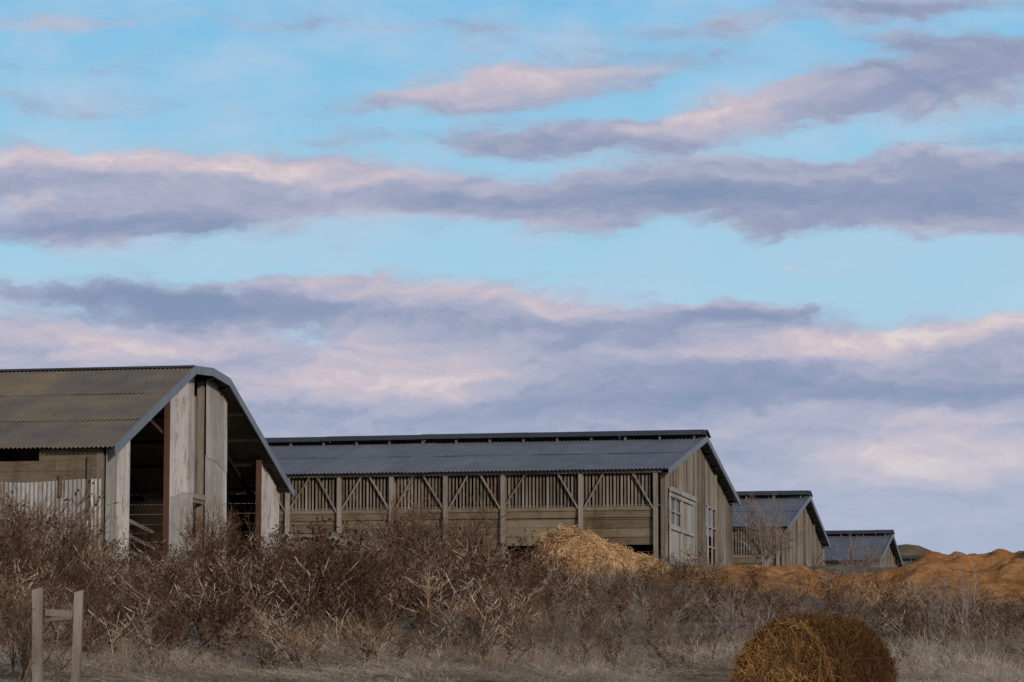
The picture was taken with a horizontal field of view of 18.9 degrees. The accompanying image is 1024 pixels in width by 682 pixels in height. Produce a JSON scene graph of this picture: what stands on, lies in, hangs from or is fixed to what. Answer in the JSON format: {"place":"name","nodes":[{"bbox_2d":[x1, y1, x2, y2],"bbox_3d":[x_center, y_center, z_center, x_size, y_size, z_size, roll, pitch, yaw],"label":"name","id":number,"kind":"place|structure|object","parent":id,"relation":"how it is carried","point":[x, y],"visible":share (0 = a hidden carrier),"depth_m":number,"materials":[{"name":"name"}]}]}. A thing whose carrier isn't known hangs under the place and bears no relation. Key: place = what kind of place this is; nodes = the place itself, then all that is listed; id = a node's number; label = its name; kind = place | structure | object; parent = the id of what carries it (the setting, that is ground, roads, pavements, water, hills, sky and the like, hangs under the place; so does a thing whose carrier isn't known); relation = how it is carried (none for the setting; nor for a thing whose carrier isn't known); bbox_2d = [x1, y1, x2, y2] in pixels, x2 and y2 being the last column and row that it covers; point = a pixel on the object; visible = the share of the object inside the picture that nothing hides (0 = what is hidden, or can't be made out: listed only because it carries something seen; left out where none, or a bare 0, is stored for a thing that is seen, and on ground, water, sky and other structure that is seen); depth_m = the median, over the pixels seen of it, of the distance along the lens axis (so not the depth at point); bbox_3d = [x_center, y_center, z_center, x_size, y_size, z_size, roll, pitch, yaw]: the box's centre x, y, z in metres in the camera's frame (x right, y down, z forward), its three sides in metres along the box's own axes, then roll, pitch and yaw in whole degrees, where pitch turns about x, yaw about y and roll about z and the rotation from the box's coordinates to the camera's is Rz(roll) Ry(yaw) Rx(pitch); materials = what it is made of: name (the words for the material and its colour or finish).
{"place":"outdoors","nodes":[
{"label":"outdoors","id":0,"kind":"place"},
{"bbox_2d":[70,554,912,574],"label":"terrace grass","id":1,"kind":"structure","parent":0,"point":[716,565],"depth_m":87.30,"materials":[{"name":"brown plant"}]},
{"bbox_2d":[0,552,1023,681],"bbox_3d":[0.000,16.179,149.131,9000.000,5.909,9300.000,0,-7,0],"label":"ground","id":2,"kind":"structure","parent":0,"point":[705,625],"depth_m":46.11,"materials":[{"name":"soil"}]},
{"bbox_2d":[0,587,83,681],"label":"wooden fence","id":3,"kind":"object","parent":2,"relation":"on","point":[76,615],"visible":1,"depth_m":36.80,"materials":[{"name":"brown wood"}]},
{"bbox_2d":[0,471,99,588],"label":"dead bush","id":4,"kind":"object","parent":2,"relation":"on","point":[16,533],"visible":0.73,"depth_m":57.94,"materials":[{"name":"brown plant"}]},
{"bbox_2d":[0,575,108,681],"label":"dead bush","id":5,"kind":"object","parent":2,"relation":"on","point":[23,648],"visible":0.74,"depth_m":38.88,"materials":[{"name":"brown plant"}]},
{"bbox_2d":[26,490,129,585],"bbox_3d":[-8.413,3.831,59.921,1.985,2.006,2.216,5,-8,-37],"label":"dead bush","id":6,"kind":"object","parent":2,"relation":"on","point":[81,543],"visible":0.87,"depth_m":59.84,"materials":[{"name":"brown plant"}]},
{"bbox_2d":[0,365,294,570],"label":"metal clad barn","id":7,"kind":"structure","parent":2,"relation":"on","point":[173,439],"depth_m":73.32,"materials":[{"name":"metal"}]},
{"bbox_2d":[173,495,263,583],"bbox_3d":[-5.872,3.957,61.100,1.688,1.912,1.814,-3,-7,22],"label":"dead bush","id":8,"kind":"object","parent":2,"relation":"on","point":[206,528],"visible":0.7,"depth_m":60.91,"materials":[{"name":"brown plant"}]},
{"bbox_2d":[256,531,389,564],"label":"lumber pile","id":9,"kind":"object","parent":2,"relation":"on","point":[335,535],"visible":0.17,"depth_m":66.34,"materials":[{"name":"brown wood"}]},
{"bbox_2d":[342,475,461,578],"bbox_3d":[-2.167,3.783,62.210,2.402,2.288,2.769,0,-7,0],"label":"dead bush","id":10,"kind":"object","parent":2,"relation":"on","point":[398,523],"visible":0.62,"depth_m":62.00,"materials":[{"name":"brown plant"}]},
{"bbox_2d":[104,429,740,565],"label":"timber barn","id":11,"kind":"structure","parent":2,"relation":"on","point":[681,478],"depth_m":101.56,"materials":[{"name":"wood"}]},
{"bbox_2d":[668,496,713,537],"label":"window glass","id":12,"kind":"structure","parent":11,"relation":"in","point":[672,500],"depth_m":101.53,"materials":[{"name":"grey glass"}]},
{"bbox_2d":[668,487,716,565],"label":"door and window frames","id":13,"kind":"structure","parent":11,"relation":"in","point":[682,535],"depth_m":102.32,"materials":[{"name":"paint"}]},
{"bbox_2d":[385,479,523,587],"bbox_3d":[-0.938,3.781,59.850,2.232,2.216,2.882,-5,-8,37],"label":"dead bush","id":14,"kind":"object","parent":2,"relation":"on","point":[474,538],"visible":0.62,"depth_m":59.78,"materials":[{"name":"brown plant"}]},
{"bbox_2d":[423,540,508,563],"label":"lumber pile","id":15,"kind":"object","parent":2,"relation":"on","point":[472,554],"visible":0.03,"depth_m":67.38,"materials":[{"name":"brown wood"}]},
{"bbox_2d":[0,480,1023,674],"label":"dead weed thicket","id":16,"kind":"object","parent":2,"relation":"on","point":[308,569],"visible":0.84,"depth_m":48.79,"materials":[{"name":"brown plant"}]},
{"bbox_2d":[0,613,1023,681],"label":"short dry grass","id":17,"kind":"structure","parent":2,"relation":"on","point":[993,675],"depth_m":40.30,"materials":[{"name":"beige plant"}]},
{"bbox_2d":[280,490,830,566],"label":"timber barn","id":18,"kind":"structure","parent":2,"relation":"on","point":[798,505],"depth_m":134.72,"materials":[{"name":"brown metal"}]},
{"bbox_2d":[525,523,672,575],"bbox_3d":[1.880,4.529,65.501,3.560,1.281,3.235,0,-7,0],"label":"straw pile","id":19,"kind":"object","parent":2,"relation":"on","point":[584,543],"visible":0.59,"depth_m":64.86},
{"bbox_2d":[698,584,779,649],"bbox_3d":[3.180,3.878,43.148,1.241,1.027,1.311,-1,-7,11],"label":"bare shrub","id":20,"kind":"object","parent":2,"relation":"on","point":[733,623],"visible":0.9,"depth_m":43.24,"materials":[{"name":"brown plant"}]},
{"bbox_2d":[728,490,820,566],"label":"bare shrub","id":21,"kind":"object","parent":2,"relation":"on","point":[765,543],"visible":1,"depth_m":87.83,"materials":[{"name":"plant"}]},
{"bbox_2d":[727,610,900,681],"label":"round hay bale","id":22,"kind":"object","parent":2,"relation":"on","point":[812,648],"visible":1,"depth_m":32.71},
{"bbox_2d":[733,530,903,566],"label":"timber barn","id":23,"kind":"structure","parent":2,"relation":"on","point":[871,537],"depth_m":166.12,"materials":[{"name":"grey metal"}]},
{"bbox_2d":[634,549,1023,604],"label":"soil heap","id":24,"kind":"object","parent":2,"relation":"on","point":[1003,569],"visible":0.58,"depth_m":60.48,"materials":[{"name":"brown soil"}]},
{"bbox_2d":[827,531,888,566],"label":"dead bush","id":25,"kind":"object","parent":2,"relation":"on","point":[868,559],"visible":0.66,"depth_m":111.61,"materials":[{"name":"plant"}]},
{"bbox_2d":[901,555,919,564],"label":"timber barn","id":26,"kind":"structure","parent":2,"relation":"on","point":[908,559],"depth_m":197.62,"materials":[{"name":"grey wood"}]},
{"bbox_2d":[914,553,999,640],"bbox_3d":[6.608,3.871,45.946,1.542,1.362,1.107,4,-8,-31],"label":"bare shrub","id":27,"kind":"object","parent":2,"relation":"on","point":[951,604],"visible":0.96,"depth_m":45.92,"materials":[{"name":"brown plant"}]},
{"bbox_2d":[0,0,1023,554],"label":"sky","id":28,"kind":"structure","parent":0,"point":[790,233],"materials":[{"name":"blue"}]},
{"bbox_2d":[897,544,931,555],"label":"hill","id":29,"kind":"structure","parent":0,"point":[906,549],"depth_m":455.24,"materials":[{"name":"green plant"}]}
]}

